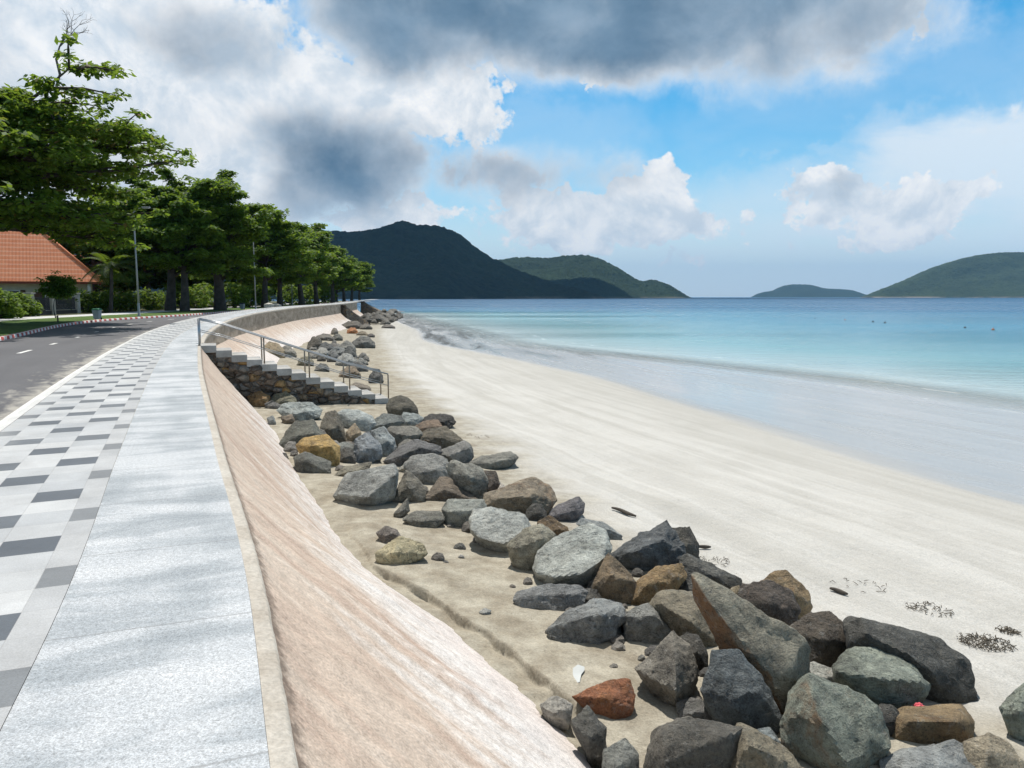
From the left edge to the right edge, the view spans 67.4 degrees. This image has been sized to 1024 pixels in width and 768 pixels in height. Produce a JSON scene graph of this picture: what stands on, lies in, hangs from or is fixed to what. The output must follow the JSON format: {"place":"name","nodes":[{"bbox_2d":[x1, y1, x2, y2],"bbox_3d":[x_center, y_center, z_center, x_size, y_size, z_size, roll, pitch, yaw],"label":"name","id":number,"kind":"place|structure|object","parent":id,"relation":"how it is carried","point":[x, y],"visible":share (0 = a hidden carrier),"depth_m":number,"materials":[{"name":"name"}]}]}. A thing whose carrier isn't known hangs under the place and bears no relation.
{"place":"outdoors","nodes":[
{"label":"outdoors","id":0,"kind":"place"},
{"bbox_2d":[14,301,296,317],"bbox_3d":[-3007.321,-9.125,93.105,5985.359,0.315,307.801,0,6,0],"label":"land","id":1,"kind":"structure","parent":0,"point":[177,307],"depth_m":74.49,"materials":[{"name":"green plant"}]},
{"bbox_2d":[8,291,42,316],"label":"bush","id":2,"kind":"object","parent":1,"relation":"on","point":[32,309],"visible":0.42,"depth_m":56.61,"materials":[{"name":"green plant"}]},
{"bbox_2d":[3,293,80,316],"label":"fence","id":3,"kind":"object","parent":1,"relation":"on","point":[75,306],"visible":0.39,"depth_m":63.21,"materials":[{"name":"metal"}]},
{"bbox_2d":[0,231,102,310],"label":"house","id":4,"kind":"structure","parent":1,"relation":"on","point":[25,260],"depth_m":78.34,"materials":[{"name":"tile"}]},
{"bbox_2d":[69,287,103,312],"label":"hedge bush","id":5,"kind":"object","parent":1,"relation":"on","point":[88,304],"visible":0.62,"depth_m":69.39,"materials":[{"name":"green plant"}]},
{"bbox_2d":[54,210,150,293],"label":"broadleaf tree","id":6,"kind":"object","parent":1,"relation":"on","point":[88,264],"visible":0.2,"depth_m":98.49,"materials":[{"name":"green plant"}]},
{"bbox_2d":[81,252,144,312],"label":"palm tree","id":7,"kind":"object","parent":1,"relation":"on","point":[108,267],"visible":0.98,"depth_m":69.33,"materials":[{"name":"green plant"}]},
{"bbox_2d":[95,288,132,311],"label":"hedge bush","id":8,"kind":"object","parent":1,"relation":"on","point":[120,301],"visible":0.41,"depth_m":74.59,"materials":[{"name":"green plant"}]},
{"bbox_2d":[75,190,188,305],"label":"broadleaf tree","id":9,"kind":"object","parent":1,"relation":"on","point":[147,283],"visible":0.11,"depth_m":98.74,"materials":[{"name":"green plant"}]},
{"bbox_2d":[132,287,164,309],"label":"hedge bush","id":10,"kind":"object","parent":1,"relation":"on","point":[152,300],"visible":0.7,"depth_m":81.23,"materials":[{"name":"green plant"}]},
{"bbox_2d":[179,285,213,308],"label":"hedge bush","id":11,"kind":"object","parent":1,"relation":"on","point":[198,300],"visible":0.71,"depth_m":91.19,"materials":[{"name":"green plant"}]},
{"bbox_2d":[0,301,321,320],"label":"footpath","id":12,"kind":"structure","parent":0,"point":[15,318],"depth_m":62.13,"materials":[{"name":"concrete"}]},
{"bbox_2d":[0,288,29,320],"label":"bush","id":13,"kind":"object","parent":12,"relation":"on","point":[7,310],"visible":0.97,"depth_m":51.61,"materials":[{"name":"green plant"}]},
{"bbox_2d":[0,9,198,251],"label":"almond tree","id":14,"kind":"object","parent":12,"relation":"on","point":[33,161],"visible":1,"depth_m":39.61,"materials":[{"name":"green plant"}]},
{"bbox_2d":[94,174,233,311],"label":"almond tree","id":15,"kind":"object","parent":12,"relation":"on","point":[170,303],"visible":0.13,"depth_m":74.31,"materials":[{"name":"green plant"}]},
{"bbox_2d":[213,281,252,307],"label":"hedge bush","id":16,"kind":"object","parent":12,"relation":"on","point":[234,298],"visible":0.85,"depth_m":95.96,"materials":[{"name":"green plant"}]},
{"bbox_2d":[0,301,338,335],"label":"lawn","id":17,"kind":"structure","parent":0,"point":[11,327],"depth_m":49.36,"materials":[{"name":"green plant"}]},
{"bbox_2d":[33,270,82,321],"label":"sapling","id":18,"kind":"object","parent":17,"relation":"on","point":[60,287],"visible":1,"depth_m":45.43,"materials":[{"name":"green plant"}]},
{"bbox_2d":[126,178,242,310],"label":"almond tree","id":19,"kind":"object","parent":17,"relation":"on","point":[175,241],"visible":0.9,"depth_m":72.87,"materials":[{"name":"green plant"}]},
{"bbox_2d":[145,166,277,309],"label":"almond tree","id":20,"kind":"object","parent":17,"relation":"on","point":[243,226],"visible":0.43,"depth_m":78.90,"materials":[{"name":"green plant"}]},
{"bbox_2d":[230,279,265,306],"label":"hedge bush","id":21,"kind":"object","parent":17,"relation":"on","point":[258,292],"visible":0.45,"depth_m":103.00,"materials":[{"name":"green plant"}]},
{"bbox_2d":[227,208,317,306],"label":"almond tree","id":22,"kind":"object","parent":17,"relation":"on","point":[284,250],"visible":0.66,"depth_m":101.27,"materials":[{"name":"green plant"}]},
{"bbox_2d":[245,224,320,305],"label":"almond tree","id":23,"kind":"object","parent":17,"relation":"on","point":[280,281],"visible":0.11,"depth_m":110.85,"materials":[{"name":"green plant"}]},
{"bbox_2d":[282,222,337,304],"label":"almond tree","id":24,"kind":"object","parent":17,"relation":"on","point":[319,245],"visible":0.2,"depth_m":124.07,"materials":[{"name":"green plant"}]},
{"bbox_2d":[0,301,369,420],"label":"road","id":25,"kind":"structure","parent":0,"point":[42,365],"depth_m":24.39,"materials":[{"name":"grey asphalt"}]},
{"bbox_2d":[0,301,341,340],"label":"roadside kerb","id":26,"kind":"structure","parent":25,"relation":"on","point":[14,335],"depth_m":47.55,"materials":[{"name":"grey concrete"}]},
{"bbox_2d":[0,301,346,431],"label":"kerb","id":27,"kind":"structure","parent":25,"relation":"on","point":[8,422],"depth_m":13.31,"materials":[{"name":"concrete"}]},
{"bbox_2d":[0,302,360,424],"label":"road edge line","id":28,"kind":"object","parent":25,"relation":"on","point":[6,418],"visible":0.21,"depth_m":13.46,"materials":[{"name":"paint"}]},
{"bbox_2d":[296,240,346,303],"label":"almond tree","id":29,"kind":"object","parent":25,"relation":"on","point":[333,270],"visible":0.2,"depth_m":139.85,"materials":[{"name":"green plant"}]},
{"bbox_2d":[311,248,359,302],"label":"almond tree","id":30,"kind":"object","parent":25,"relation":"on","point":[348,269],"visible":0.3,"depth_m":155.16,"materials":[{"name":"green plant"}]},
{"bbox_2d":[328,255,365,301],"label":"almond tree","id":31,"kind":"object","parent":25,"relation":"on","point":[355,277],"visible":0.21,"depth_m":170.16,"materials":[{"name":"green plant"}]},
{"bbox_2d":[345,261,375,300],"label":"almond tree","id":32,"kind":"object","parent":25,"relation":"on","point":[366,273],"visible":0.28,"depth_m":187.71,"materials":[{"name":"green plant"}]},
{"bbox_2d":[0,299,371,728],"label":"tiled pavement","id":33,"kind":"structure","parent":0,"point":[60,447],"depth_m":6.70,"materials":[{"name":"tile"}]},
{"bbox_2d":[0,299,378,767],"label":"promenade pavement","id":34,"kind":"structure","parent":0,"point":[146,657],"depth_m":3.73,"materials":[{"name":"stone"}]},
{"bbox_2d":[75,220,605,298],"bbox_3d":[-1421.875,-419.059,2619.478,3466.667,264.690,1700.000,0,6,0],"label":"hill","id":35,"kind":"structure","parent":0,"point":[408,260],"depth_m":2286.58,"materials":[{"name":"green plant"}]},
{"bbox_2d":[154,297,1023,412],"bbox_3d":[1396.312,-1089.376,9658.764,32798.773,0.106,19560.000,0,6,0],"label":"sea","id":36,"kind":"structure","parent":0,"point":[930,344],"depth_m":107.54,"materials":[{"name":"liquid"}]},
{"bbox_2d":[499,254,690,297],"bbox_3d":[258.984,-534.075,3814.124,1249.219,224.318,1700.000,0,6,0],"label":"hill","id":37,"kind":"structure","parent":0,"point":[598,276],"depth_m":3473.32,"materials":[{"name":"green plant"}]},
{"bbox_2d":[253,310,1023,767],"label":"beach sand","id":38,"kind":"structure","parent":0,"point":[819,486],"depth_m":16.94,"materials":[{"name":"beige sand"}]},
{"bbox_2d":[200,343,388,404],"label":"staircase","id":39,"kind":"structure","parent":38,"relation":"on","point":[243,374],"depth_m":26.73,"materials":[{"name":"concrete"}]},
{"bbox_2d":[198,318,381,393],"bbox_3d":[-7.994,-0.961,28.161,6.412,2.997,0.070,-3,7,-21],"label":"handrail","id":40,"kind":"object","parent":39,"relation":"attached to","point":[304,360],"visible":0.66,"depth_m":28.18,"materials":[{"name":"metal"}]},
{"bbox_2d":[197,319,388,397],"bbox_3d":[-7.499,-0.819,26.902,6.412,2.997,0.070,-3,7,-21],"label":"handrail","id":41,"kind":"object","parent":39,"relation":"attached to","point":[199,331],"visible":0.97,"depth_m":26.75,"materials":[{"name":"metal"}]},
{"bbox_2d":[276,402,322,420],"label":"boulder","id":42,"kind":"object","parent":38,"relation":"on","point":[300,411],"visible":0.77,"depth_m":23.11,"materials":[{"name":"stone"}]},
{"bbox_2d":[279,419,323,447],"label":"boulder","id":43,"kind":"object","parent":38,"relation":"on","point":[296,431],"visible":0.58,"depth_m":18.52,"materials":[{"name":"stone"}]},
{"bbox_2d":[293,452,330,473],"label":"boulder","id":44,"kind":"object","parent":38,"relation":"on","point":[306,462],"visible":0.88,"depth_m":15.72,"materials":[{"name":"stone"}]},
{"bbox_2d":[295,434,340,466],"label":"boulder","id":45,"kind":"object","parent":38,"relation":"on","point":[325,446],"visible":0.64,"depth_m":16.48,"materials":[{"name":"stone"}]},
{"bbox_2d":[320,410,345,442],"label":"boulder","id":46,"kind":"object","parent":38,"relation":"on","point":[331,425],"visible":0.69,"depth_m":19.51,"materials":[{"name":"stone"}]},
{"bbox_2d":[338,409,376,431],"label":"boulder","id":47,"kind":"object","parent":38,"relation":"on","point":[362,420],"visible":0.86,"depth_m":21.95,"materials":[{"name":"stone"}]},
{"bbox_2d":[333,463,398,505],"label":"boulder","id":48,"kind":"object","parent":38,"relation":"on","point":[375,486],"visible":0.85,"depth_m":13.35,"materials":[{"name":"stone"}]},
{"bbox_2d":[353,432,382,462],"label":"boulder","id":49,"kind":"object","parent":38,"relation":"on","point":[367,447],"visible":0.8,"depth_m":17.12,"materials":[{"name":"stone"}]},
{"bbox_2d":[370,426,396,456],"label":"boulder","id":50,"kind":"object","parent":38,"relation":"on","point":[383,436],"visible":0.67,"depth_m":18.09,"materials":[{"name":"stone"}]},
{"bbox_2d":[372,413,404,429],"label":"boulder","id":51,"kind":"object","parent":38,"relation":"on","point":[386,420],"visible":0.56,"depth_m":22.12,"materials":[{"name":"stone"}]},
{"bbox_2d":[198,302,590,767],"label":"seawall","id":52,"kind":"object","parent":38,"relation":"on","point":[360,665],"visible":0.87,"depth_m":5.30,"materials":[{"name":"concrete"}]},
{"bbox_2d":[375,536,427,563],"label":"boulder","id":53,"kind":"object","parent":38,"relation":"on","point":[400,550],"visible":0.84,"depth_m":10.09,"materials":[{"name":"stone"}]},
{"bbox_2d":[386,395,418,414],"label":"boulder","id":54,"kind":"object","parent":38,"relation":"on","point":[398,405],"visible":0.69,"depth_m":25.24,"materials":[{"name":"stone"}]},
{"bbox_2d":[387,426,422,447],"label":"boulder","id":55,"kind":"object","parent":38,"relation":"on","point":[399,434],"visible":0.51,"depth_m":19.40,"materials":[{"name":"stone"}]},
{"bbox_2d":[392,470,425,502],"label":"boulder","id":56,"kind":"object","parent":38,"relation":"on","point":[411,487],"visible":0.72,"depth_m":13.66,"materials":[{"name":"stone"}]},
{"bbox_2d":[383,439,442,465],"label":"boulder","id":57,"kind":"object","parent":38,"relation":"on","point":[400,455],"visible":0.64,"depth_m":17.18,"materials":[{"name":"stone"}]},
{"bbox_2d":[402,510,444,527],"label":"boulder","id":58,"kind":"object","parent":38,"relation":"on","point":[428,519],"visible":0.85,"depth_m":12.00,"materials":[{"name":"stone"}]},
{"bbox_2d":[403,453,448,484],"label":"boulder","id":59,"kind":"object","parent":38,"relation":"on","point":[429,468],"visible":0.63,"depth_m":15.28,"materials":[{"name":"stone"}]},
{"bbox_2d":[419,426,462,448],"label":"boulder","id":60,"kind":"object","parent":38,"relation":"on","point":[443,437],"visible":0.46,"depth_m":19.41,"materials":[{"name":"stone"}]},
{"bbox_2d":[425,476,476,501],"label":"boulder","id":61,"kind":"object","parent":38,"relation":"on","point":[445,488],"visible":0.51,"depth_m":13.83,"materials":[{"name":"stone"}]},
{"bbox_2d":[439,440,473,463],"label":"boulder","id":62,"kind":"object","parent":38,"relation":"on","point":[462,451],"visible":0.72,"depth_m":17.49,"materials":[{"name":"stone"}]},
{"bbox_2d":[441,499,486,526],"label":"boulder","id":63,"kind":"object","parent":38,"relation":"on","point":[457,512],"visible":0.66,"depth_m":12.22,"materials":[{"name":"stone"}]},
{"bbox_2d":[446,460,488,498],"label":"boulder","id":64,"kind":"object","parent":38,"relation":"on","point":[471,478],"visible":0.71,"depth_m":14.05,"materials":[{"name":"stone"}]},
{"bbox_2d":[469,451,518,469],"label":"boulder","id":65,"kind":"object","parent":38,"relation":"on","point":[502,460],"visible":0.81,"depth_m":17.27,"materials":[{"name":"stone"}]},
{"bbox_2d":[468,506,530,552],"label":"boulder","id":66,"kind":"object","parent":38,"relation":"on","point":[494,529],"visible":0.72,"depth_m":11.07,"materials":[{"name":"stone"}]},
{"bbox_2d":[483,477,556,514],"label":"boulder","id":67,"kind":"object","parent":38,"relation":"on","point":[522,495],"visible":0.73,"depth_m":13.25,"materials":[{"name":"stone"}]},
{"bbox_2d":[507,524,555,570],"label":"boulder","id":68,"kind":"object","parent":38,"relation":"on","point":[524,545],"visible":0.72,"depth_m":10.17,"materials":[{"name":"stone"}]},
{"bbox_2d":[513,583,587,610],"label":"boulder","id":69,"kind":"object","parent":38,"relation":"on","point":[556,597],"visible":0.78,"depth_m":8.85,"materials":[{"name":"stone"}]},
{"bbox_2d":[537,515,568,535],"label":"boulder","id":70,"kind":"object","parent":38,"relation":"on","point":[555,526],"visible":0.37,"depth_m":11.60,"materials":[{"name":"stone"}]},
{"bbox_2d":[540,696,572,729],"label":"stone","id":71,"kind":"object","parent":38,"relation":"on","point":[556,711],"visible":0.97,"depth_m":6.34,"materials":[{"name":"grey stone"}]},
{"bbox_2d":[549,496,584,521],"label":"boulder","id":72,"kind":"object","parent":38,"relation":"on","point":[572,509],"visible":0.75,"depth_m":12.98,"materials":[{"name":"stone"}]},
{"bbox_2d":[532,522,611,585],"bbox_3d":[0.795,2.325,10.184,1.072,0.903,1.622,0,6,0],"label":"boulder","id":73,"kind":"object","parent":38,"relation":"on","point":[577,555],"visible":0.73,"depth_m":9.76,"materials":[{"name":"stone"}]},
{"bbox_2d":[546,598,625,643],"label":"boulder","id":74,"kind":"object","parent":38,"relation":"on","point":[596,621],"visible":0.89,"depth_m":7.95,"materials":[{"name":"stone"}]},
{"bbox_2d":[570,705,606,767],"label":"boulder","id":75,"kind":"object","parent":38,"relation":"on","point":[589,728],"visible":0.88,"depth_m":5.86,"materials":[{"name":"stone"}]},
{"bbox_2d":[576,518,622,539],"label":"boulder","id":76,"kind":"object","parent":38,"relation":"on","point":[613,534],"visible":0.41,"depth_m":12.00,"materials":[{"name":"stone"}]},
{"bbox_2d":[572,678,635,719],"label":"boulder","id":77,"kind":"object","parent":38,"relation":"on","point":[614,699],"visible":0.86,"depth_m":6.46,"materials":[{"name":"stone"}]},
{"bbox_2d":[592,553,636,604],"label":"boulder","id":78,"kind":"object","parent":38,"relation":"on","point":[614,580],"visible":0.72,"depth_m":9.23,"materials":[{"name":"stone"}]},
{"bbox_2d":[602,738,638,767],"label":"boulder","id":79,"kind":"object","parent":38,"relation":"on","point":[622,753],"visible":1,"depth_m":5.54,"materials":[{"name":"stone"}]},
{"bbox_2d":[623,603,670,643],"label":"boulder","id":80,"kind":"object","parent":38,"relation":"on","point":[645,623],"visible":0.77,"depth_m":8.01,"materials":[{"name":"stone"}]},
{"bbox_2d":[610,520,685,570],"bbox_3d":[1.897,2.353,11.053,1.142,0.781,1.353,0,6,0],"label":"boulder","id":81,"kind":"object","parent":38,"relation":"on","point":[661,544],"visible":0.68,"depth_m":10.55,"materials":[{"name":"stone"}]},
{"bbox_2d":[630,563,687,605],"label":"boulder","id":82,"kind":"object","parent":38,"relation":"on","point":[652,582],"visible":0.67,"depth_m":9.30,"materials":[{"name":"stone"}]},
{"bbox_2d":[635,630,698,706],"bbox_3d":[1.427,2.632,6.993,0.553,0.747,0.912,3,7,27],"label":"boulder","id":83,"kind":"object","parent":38,"relation":"on","point":[667,670],"visible":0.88,"depth_m":6.74,"materials":[{"name":"stone"}]},
{"bbox_2d":[649,589,717,647],"bbox_3d":[1.836,2.582,8.415,0.714,0.685,0.926,0,6,0],"label":"boulder","id":84,"kind":"object","parent":38,"relation":"on","point":[679,612],"visible":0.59,"depth_m":8.08,"materials":[{"name":"stone"}]},
{"bbox_2d":[672,526,699,558],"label":"boulder","id":85,"kind":"object","parent":38,"relation":"on","point":[687,537],"visible":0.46,"depth_m":11.15,"materials":[{"name":"stone"}]},
{"bbox_2d":[643,716,742,767],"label":"boulder","id":86,"kind":"object","parent":38,"relation":"on","point":[687,742],"visible":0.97,"depth_m":5.45,"materials":[{"name":"stone"}]},
{"bbox_2d":[676,697,711,720],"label":"boulder","id":87,"kind":"object","parent":38,"relation":"on","point":[695,708],"visible":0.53,"depth_m":6.49,"materials":[{"name":"stone"}]},
{"bbox_2d":[680,632,707,669],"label":"boulder","id":88,"kind":"object","parent":38,"relation":"on","point":[699,650],"visible":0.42,"depth_m":7.50,"materials":[{"name":"stone"}]},
{"bbox_2d":[679,553,741,588],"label":"boulder","id":89,"kind":"object","parent":38,"relation":"on","point":[710,570],"visible":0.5,"depth_m":9.96,"materials":[{"name":"stone"}]},
{"bbox_2d":[700,649,781,734],"bbox_3d":[1.918,2.663,6.578,0.686,0.827,0.678,0,6,0],"label":"boulder","id":90,"kind":"object","parent":38,"relation":"on","point":[734,689],"visible":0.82,"depth_m":6.34,"materials":[{"name":"stone"}]},
{"bbox_2d":[691,572,811,713],"bbox_3d":[2.219,2.447,7.129,1.045,1.434,0.976,3,7,26],"label":"boulder","id":91,"kind":"object","parent":38,"relation":"on","point":[776,652],"visible":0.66,"depth_m":6.82,"materials":[{"name":"stone"}]},
{"bbox_2d":[730,722,802,767],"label":"boulder","id":92,"kind":"object","parent":38,"relation":"on","point":[756,748],"visible":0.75,"depth_m":5.50,"materials":[{"name":"stone"}]},
{"bbox_2d":[737,579,800,625],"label":"boulder","id":93,"kind":"object","parent":38,"relation":"on","point":[772,599],"visible":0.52,"depth_m":8.80,"materials":[{"name":"stone"}]},
{"bbox_2d":[760,570,812,619],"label":"boulder","id":94,"kind":"object","parent":38,"relation":"on","point":[785,578],"visible":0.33,"depth_m":9.25,"materials":[{"name":"stone"}]},
{"bbox_2d":[790,611,845,667],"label":"boulder","id":95,"kind":"object","parent":38,"relation":"on","point":[822,632],"visible":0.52,"depth_m":7.75,"materials":[{"name":"stone"}]},
{"bbox_2d":[779,673,890,767],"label":"boulder","id":96,"kind":"object","parent":38,"relation":"on","point":[824,723],"visible":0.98,"depth_m":5.89,"materials":[{"name":"stone"}]},
{"bbox_2d":[832,646,930,708],"bbox_3d":[3.513,2.822,7.261,0.787,0.689,1.255,5,8,36],"label":"boulder","id":97,"kind":"object","parent":38,"relation":"on","point":[876,675],"visible":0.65,"depth_m":6.85,"materials":[{"name":"stone"}]},
{"bbox_2d":[878,704,899,736],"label":"boulder","id":98,"kind":"object","parent":38,"relation":"on","point":[891,713],"visible":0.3,"depth_m":6.47,"materials":[{"name":"stone"}]},
{"bbox_2d":[843,616,977,703],"bbox_3d":[3.957,2.784,7.778,1.209,1.008,1.329,2,7,17],"label":"boulder","id":99,"kind":"object","parent":38,"relation":"on","point":[943,668],"visible":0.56,"depth_m":7.32,"materials":[{"name":"stone"}]},
{"bbox_2d":[879,739,975,767],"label":"boulder","id":100,"kind":"object","parent":38,"relation":"on","point":[948,754],"visible":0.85,"depth_m":5.88,"materials":[{"name":"stone"}]},
{"bbox_2d":[891,704,974,743],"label":"boulder","id":101,"kind":"object","parent":38,"relation":"on","point":[936,724],"visible":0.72,"depth_m":6.34,"materials":[{"name":"stone"}]},
{"bbox_2d":[957,632,1016,652],"bbox_3d":[5.355,2.913,8.708,0.624,0.076,0.493,0,6,0],"label":"seaweed","id":102,"kind":"object","parent":38,"relation":"on","point":[987,641],"visible":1,"depth_m":8.67,"materials":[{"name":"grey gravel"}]},
{"bbox_2d":[962,732,1023,767],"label":"boulder","id":103,"kind":"object","parent":38,"relation":"on","point":[988,750],"visible":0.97,"depth_m":5.89,"materials":[{"name":"stone"}]},
{"bbox_2d":[999,683,1023,741],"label":"boulder","id":104,"kind":"object","parent":38,"relation":"on","point":[1011,708],"visible":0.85,"depth_m":6.51,"materials":[{"name":"stone"}]},
{"bbox_2d":[752,284,865,296],"bbox_3d":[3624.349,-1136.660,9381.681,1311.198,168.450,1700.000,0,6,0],"label":"island","id":105,"kind":"structure","parent":0,"point":[798,290],"depth_m":9104.26,"materials":[{"name":"green plant"}]},
{"bbox_2d":[860,252,1023,297],"bbox_3d":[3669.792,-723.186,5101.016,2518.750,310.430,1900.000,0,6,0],"label":"island","id":106,"kind":"structure","parent":0,"point":[997,275],"depth_m":4910.43,"materials":[{"name":"green plant"}]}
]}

